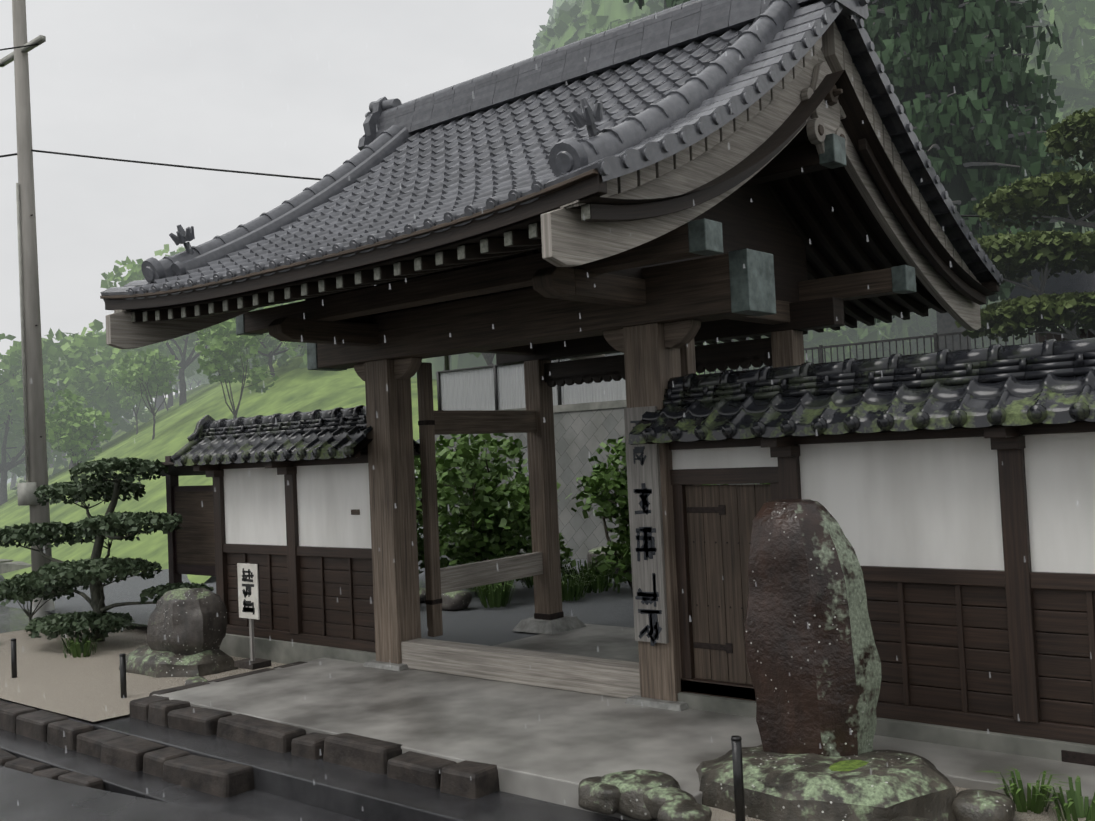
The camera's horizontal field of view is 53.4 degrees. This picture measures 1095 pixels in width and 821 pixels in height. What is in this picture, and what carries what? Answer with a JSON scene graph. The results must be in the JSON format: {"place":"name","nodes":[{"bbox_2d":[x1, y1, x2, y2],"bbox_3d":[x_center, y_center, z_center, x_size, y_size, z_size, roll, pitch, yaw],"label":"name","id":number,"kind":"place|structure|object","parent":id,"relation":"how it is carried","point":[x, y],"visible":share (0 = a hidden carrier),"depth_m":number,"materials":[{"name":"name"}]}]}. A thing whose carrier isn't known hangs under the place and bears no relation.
{"place":"outdoors","nodes":[
{"label":"outdoors","id":0,"kind":"place"},
{"bbox_2d":[10,472,15,488],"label":"tree","id":1,"kind":"object","parent":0,"point":[13,482],"visible":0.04,"depth_m":102.12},
{"bbox_2d":[7,471,23,478],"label":"tree","id":2,"kind":"object","parent":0,"point":[9,474],"depth_m":118.59,"materials":[{"name":"grey plant"}]},
{"bbox_2d":[158,395,163,411],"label":"tree","id":3,"kind":"object","parent":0,"point":[161,399],"visible":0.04,"depth_m":87.53,"materials":[{"name":"grey plant"}]},
{"bbox_2d":[175,382,178,397],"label":"tree","id":4,"kind":"object","parent":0,"point":[176,394],"visible":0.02,"depth_m":103.41,"materials":[{"name":"plant"}]},
{"bbox_2d":[0,524,423,820],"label":"road","id":5,"kind":"structure","parent":0,"point":[24,796],"depth_m":7.51,"materials":[{"name":"grey asphalt"}]},
{"bbox_2d":[0,559,30,573],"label":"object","id":6,"kind":"object","parent":5,"relation":"on","point":[7,565],"visible":0.04,"depth_m":30.88,"materials":[{"name":"metal"}]},
{"bbox_2d":[0,355,62,472],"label":"tree","id":7,"kind":"object","parent":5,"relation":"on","point":[58,460],"depth_m":61.71,"materials":[{"name":"green plant"}]},
{"bbox_2d":[0,428,68,493],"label":"tree","id":8,"kind":"object","parent":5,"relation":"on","point":[17,470],"depth_m":63.45,"materials":[{"name":"green plant"}]},
{"bbox_2d":[0,333,111,504],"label":"tree","id":9,"kind":"object","parent":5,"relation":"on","point":[17,418],"depth_m":56.99,"materials":[{"name":"green plant"}]},
{"bbox_2d":[0,661,499,798],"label":"kerb stones","id":10,"kind":"object","parent":5,"relation":"on","point":[226,779],"visible":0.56,"depth_m":8.35,"materials":[{"name":"stone"}]},
{"bbox_2d":[0,624,1094,820],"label":"platform paving","id":11,"kind":"structure","parent":5,"relation":"on","point":[546,751],"depth_m":7.90,"materials":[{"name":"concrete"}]},
{"bbox_2d":[185,676,207,684],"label":"bed border rocks","id":12,"kind":"object","parent":11,"relation":"on","point":[195,679],"visible":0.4,"depth_m":10.68,"materials":[{"name":"grey stone"}]},
{"bbox_2d":[236,133,915,710],"bbox_3d":[0.074,-0.109,10.318,5.500,5.092,4.008,-4,-3,40],"label":"gate frame","id":13,"kind":"object","parent":11,"relation":"on","point":[732,265],"visible":0.81,"depth_m":10.13,"materials":[{"name":"brown wood"}]},
{"bbox_2d":[100,21,999,359],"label":"roof eaves","id":14,"kind":"object","parent":13,"relation":"on","point":[866,209],"visible":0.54,"depth_m":8.84,"materials":[{"name":"brown wood"}]},
{"bbox_2d":[100,0,1002,301],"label":"gate roof tiles","id":15,"kind":"object","parent":13,"relation":"on","point":[636,94],"visible":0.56,"depth_m":9.63,"materials":[{"name":"grey tile"}]},
{"bbox_2d":[624,406,668,645],"bbox_3d":[0.777,0.911,8.609,0.300,1.878,0.039,-4,-3,40],"label":"vertical signboard","id":16,"kind":"object","parent":13,"relation":"attached to","point":[647,546],"visible":0.81,"depth_m":8.59,"materials":[{"name":"grey wood"}]},
{"bbox_2d":[193,423,1094,765],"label":"precinct walls","id":17,"kind":"structure","parent":11,"relation":"on","point":[973,551],"depth_m":7.42,"materials":[{"name":"paint"}]},
{"bbox_2d":[170,337,1094,467],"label":"wall roof tiles","id":18,"kind":"object","parent":17,"relation":"on","point":[1048,382],"depth_m":7.54,"materials":[{"name":"grey tile"}]},
{"bbox_2d":[578,769,1014,820],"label":"loose stones","id":19,"kind":"object","parent":11,"relation":"on","point":[643,795],"visible":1,"depth_m":6.22,"materials":[{"name":"grey stone"}]},
{"bbox_2d":[0,0,552,400],"label":"sky","id":20,"kind":"structure","parent":0,"point":[278,87],"materials":[{"name":"white"}]},
{"bbox_2d":[468,352,494,364],"bbox_3d":[-1.435,-1.873,25.993,3.861,4.289,3.550,-4,-3,40],"label":"tree","id":21,"kind":"object","parent":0,"point":[488,357],"depth_m":25.77,"materials":[{"name":"plant"}]},
{"bbox_2d":[0,538,1085,820],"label":"gravel beds","id":22,"kind":"object","parent":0,"point":[52,678],"visible":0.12,"depth_m":12.84,"materials":[{"name":"beige gravel"}]},
{"bbox_2d":[0,0,54,626],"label":"utility pole","id":23,"kind":"object","parent":22,"relation":"on","point":[34,425],"visible":0.75,"depth_m":16.60,"materials":[{"name":"concrete"}]},
{"bbox_2d":[0,43,1069,218],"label":"service cable","id":24,"kind":"object","parent":23,"relation":"hanging from","point":[68,154],"visible":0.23,"depth_m":16.83,"materials":[{"name":"black rubber"}]},
{"bbox_2d":[0,457,213,641],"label":"pine tree","id":25,"kind":"object","parent":22,"relation":"on","point":[64,575],"depth_m":13.61,"materials":[{"name":"green plant"}]},
{"bbox_2d":[119,645,237,677],"bbox_3d":[-4.023,2.842,11.844,1.489,0.562,0.890,-4,-3,40],"label":"base rock","id":26,"kind":"object","parent":22,"relation":"on","point":[146,660],"visible":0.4,"depth_m":11.43,"materials":[{"name":"grey stone"}]},
{"bbox_2d":[146,588,226,654],"bbox_3d":[-3.885,2.275,11.784,0.851,0.703,0.642,-4,-3,40],"label":"boulder","id":27,"kind":"object","parent":26,"relation":"on","point":[185,621],"visible":0.96,"depth_m":11.54,"materials":[{"name":"grey stone"}]},
{"bbox_2d":[154,456,215,582],"bbox_3d":[-4.455,1.811,14.017,1.770,2.500,0.884,-4,-3,40],"label":"wooden fence panel","id":28,"kind":"object","parent":22,"relation":"on","point":[191,547],"visible":0.35,"depth_m":14.10,"materials":[{"name":"brown wood"}]},
{"bbox_2d":[234,562,270,669],"bbox_3d":[-2.993,2.058,10.999,0.360,1.045,0.220,-4,-3,40],"label":"sign","id":29,"kind":"object","parent":22,"relation":"on","point":[249,592],"visible":1,"depth_m":10.97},
{"bbox_2d":[10,638,745,820],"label":"rope bollards","id":30,"kind":"object","parent":22,"relation":"on","point":[738,781],"visible":0.85,"depth_m":5.97,"materials":[{"name":"black metal"}]},
{"bbox_2d":[414,443,461,573],"bbox_3d":[-2.810,1.391,17.114,3.786,2.883,2.646,-4,-3,40],"label":"garden shrub","id":31,"kind":"object","parent":22,"relation":"on","point":[420,540],"depth_m":16.55,"materials":[{"name":"green plant"}]},
{"bbox_2d":[414,433,575,590],"bbox_3d":[-0.809,1.407,15.687,2.628,2.558,3.061,-4,-3,40],"label":"garden shrub","id":32,"kind":"object","parent":22,"relation":"on","point":[502,509],"depth_m":15.07,"materials":[{"name":"green plant"}]},
{"bbox_2d":[419,560,618,607],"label":"mondo grass","id":33,"kind":"structure","parent":22,"relation":"on","point":[585,579],"depth_m":14.81,"materials":[{"name":"green plant"}]},
{"bbox_2d":[419,547,631,610],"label":"garden rocks","id":34,"kind":"object","parent":22,"relation":"on","point":[455,600],"visible":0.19,"depth_m":14.43,"materials":[{"name":"grey stone"}]},
{"bbox_2d":[58,634,1094,820],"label":"bed weeds","id":35,"kind":"object","parent":22,"relation":"on","point":[1075,807],"visible":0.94,"depth_m":5.95,"materials":[{"name":"green plant"}]},
{"bbox_2d":[435,400,760,559],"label":"retaining wall","id":36,"kind":"structure","parent":22,"relation":"on","point":[582,431],"depth_m":20.81,"materials":[{"name":"concrete"}]},
{"bbox_2d":[436,352,625,409],"bbox_3d":[-0.417,-0.524,22.061,5.150,0.955,0.077,-4,-3,40],"label":"sheet fence","id":37,"kind":"object","parent":36,"relation":"on","point":[495,387],"visible":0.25,"depth_m":22.57,"materials":[{"name":"metal"}]},
{"bbox_2d":[699,322,1087,374],"bbox_3d":[9.707,-1.149,13.474,21.322,0.660,0.045,-4,-3,40],"label":"bar fence","id":38,"kind":"object","parent":36,"relation":"on","point":[820,348],"visible":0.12,"depth_m":17.07,"materials":[{"name":"grey metal"}]},
{"bbox_2d":[565,436,728,592],"bbox_3d":[1.486,1.397,15.751,2.437,2.366,2.133,-4,-3,40],"label":"garden shrub","id":39,"kind":"object","parent":22,"relation":"on","point":[596,485],"depth_m":15.51,"materials":[{"name":"green plant"}]},
{"bbox_2d":[696,744,956,820],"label":"monument base rock","id":40,"kind":"object","parent":22,"relation":"on","point":[885,785],"visible":0.73,"depth_m":6.00,"materials":[{"name":"grey stone"}]},
{"bbox_2d":[744,499,881,756],"bbox_3d":[1.600,1.320,6.697,0.801,1.544,0.490,-4,-3,40],"label":"stone monument","id":41,"kind":"object","parent":40,"relation":"on","point":[813,660],"visible":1,"depth_m":6.51,"materials":[{"name":"brown stone"}]},
{"bbox_2d":[829,760,867,770],"bbox_3d":[1.707,2.060,6.258,0.654,0.060,0.380,-4,-3,40],"label":"monument moss pad","id":42,"kind":"object","parent":40,"relation":"on","point":[847,765],"visible":0.1,"depth_m":6.23,"materials":[{"name":"green plant"}]},
{"bbox_2d":[955,108,1094,342],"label":"garden pine","id":43,"kind":"object","parent":22,"relation":"on","point":[1051,194],"depth_m":13.25,"materials":[{"name":"green plant"}]},
{"bbox_2d":[703,335,768,369],"bbox_3d":[5.199,-2.028,29.279,3.711,3.632,3.740,-4,-3,40],"label":"bank tree","id":44,"kind":"object","parent":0,"point":[763,336],"depth_m":28.97,"materials":[{"name":"green plant"}]},
{"bbox_2d":[411,0,1094,442],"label":"forest hill canopy","id":45,"kind":"object","parent":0,"point":[1071,58],"visible":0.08,"depth_m":32.34,"materials":[{"name":"green plant"}]},
{"bbox_2d":[59,332,108,445],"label":"tree","id":46,"kind":"object","parent":45,"relation":"on","point":[103,333],"depth_m":71.29,"materials":[{"name":"green plant"}]},
{"bbox_2d":[14,319,161,457],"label":"tree","id":47,"kind":"object","parent":45,"relation":"on","point":[115,355],"depth_m":56.01,"materials":[{"name":"green plant"}]},
{"bbox_2d":[55,333,142,448],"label":"tree","id":48,"kind":"object","parent":45,"relation":"on","point":[99,336],"depth_m":70.44,"materials":[{"name":"green plant"}]},
{"bbox_2d":[43,379,158,454],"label":"tree","id":49,"kind":"object","parent":45,"relation":"on","point":[123,424],"depth_m":63.14,"materials":[{"name":"green plant"}]},
{"bbox_2d":[100,256,208,405],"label":"tree","id":50,"kind":"object","parent":45,"relation":"on","point":[134,273],"depth_m":58.65,"materials":[{"name":"green plant"}]},
{"bbox_2d":[104,330,208,407],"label":"tree","id":51,"kind":"object","parent":45,"relation":"on","point":[191,367],"depth_m":74.22,"materials":[{"name":"green plant"}]},
{"bbox_2d":[154,244,234,371],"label":"tree","id":52,"kind":"object","parent":45,"relation":"on","point":[166,250],"depth_m":76.17,"materials":[{"name":"green plant"}]},
{"bbox_2d":[197,300,306,376],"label":"tree","id":53,"kind":"object","parent":45,"relation":"on","point":[271,343],"depth_m":42.39,"materials":[{"name":"green plant"}]},
{"bbox_2d":[261,299,306,354],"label":"tree","id":54,"kind":"object","parent":45,"relation":"on","point":[286,344],"depth_m":46.75,"materials":[{"name":"green plant"}]},
{"bbox_2d":[623,0,689,9],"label":"tree","id":55,"kind":"object","parent":45,"relation":"on","point":[667,3],"depth_m":33.17,"materials":[{"name":"green plant"}]},
{"bbox_2d":[1008,232,1094,342],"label":"building roof","id":56,"kind":"structure","parent":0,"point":[1078,281],"depth_m":19.13,"materials":[{"name":"tile"}]},
{"label":"ground","id":57,"kind":"structure","parent":0,"visible":0},
{"bbox_2d":[0,355,437,583],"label":"embankment grass","id":58,"kind":"structure","parent":57,"relation":"on","point":[295,387],"depth_m":37.37,"materials":[{"name":"green plant"}]},
{"bbox_2d":[0,334,119,468],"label":"tree","id":59,"kind":"object","parent":58,"relation":"on","point":[71,378],"depth_m":55.07,"materials":[{"name":"green plant"}]},
{"bbox_2d":[22,388,117,502],"bbox_3d":[-15.967,1.320,36.672,2.774,4.207,2.849,-4,-3,40],"label":"slope sapling","id":60,"kind":"object","parent":58,"relation":"on","point":[77,440],"depth_m":36.38,"materials":[{"name":"green plant"}]},
{"bbox_2d":[104,359,152,433],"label":"slope sapling","id":61,"kind":"object","parent":58,"relation":"on","point":[133,402],"depth_m":53.19,"materials":[{"name":"green plant"}]},
{"bbox_2d":[105,329,158,407],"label":"tree","id":62,"kind":"object","parent":58,"relation":"on","point":[157,402],"depth_m":94.22,"materials":[{"name":"green plant"}]},
{"bbox_2d":[112,348,180,439],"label":"slope sapling","id":63,"kind":"object","parent":58,"relation":"on","point":[151,366],"depth_m":42.19,"materials":[{"name":"green plant"}]},
{"bbox_2d":[147,341,190,410],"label":"slope sapling","id":64,"kind":"object","parent":58,"relation":"on","point":[173,347],"depth_m":63.47,"materials":[{"name":"green plant"}]},
{"bbox_2d":[172,379,197,390],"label":"crest scrub","id":65,"kind":"object","parent":58,"relation":"on","point":[173,386],"visible":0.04,"depth_m":125.41,"materials":[{"name":"green plant"}]},
{"bbox_2d":[185,370,208,385],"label":"crest scrub","id":66,"kind":"object","parent":58,"relation":"on","point":[196,376],"depth_m":105.05,"materials":[{"name":"plant"}]},
{"bbox_2d":[185,377,208,390],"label":"crest scrub","id":67,"kind":"object","parent":58,"relation":"on","point":[187,383],"depth_m":119.65,"materials":[{"name":"green plant"}]},
{"bbox_2d":[194,317,278,418],"bbox_3d":[-9.094,-0.749,31.917,2.268,4.439,2.685,-4,-3,40],"label":"slope sapling","id":68,"kind":"object","parent":58,"relation":"on","point":[221,343],"depth_m":31.63,"materials":[{"name":"green plant"}]},
{"bbox_2d":[209,345,301,360],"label":"crest scrub","id":69,"kind":"object","parent":58,"relation":"on","point":[296,350],"depth_m":61.44,"materials":[{"name":"green plant"}]},
{"bbox_2d":[230,346,282,371],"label":"crest scrub","id":70,"kind":"object","parent":58,"relation":"on","point":[278,356],"depth_m":71.30,"materials":[{"name":"green plant"}]},
{"bbox_2d":[283,300,306,364],"bbox_3d":[-6.880,-3.188,40.403,7.022,4.538,5.406,-4,-3,40],"label":"tree","id":71,"kind":"object","parent":58,"relation":"on","point":[291,352],"depth_m":39.68,"materials":[{"name":"green plant"}]},
{"bbox_2d":[444,355,448,370],"bbox_3d":[-3.494,-2.734,27.779,1.877,5.126,0.203,-3,-2,11],"label":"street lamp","id":72,"kind":"object","parent":58,"relation":"on","point":[446,360],"depth_m":27.54,"materials":[{"name":"black metal"}]},
{"label":"upper road","id":73,"kind":"structure","parent":0,"visible":0},
{"bbox_2d":[863,0,1094,350],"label":"tree","id":74,"kind":"object","parent":73,"relation":"on","point":[1000,82],"depth_m":24.06,"materials":[{"name":"green plant"}]}
]}

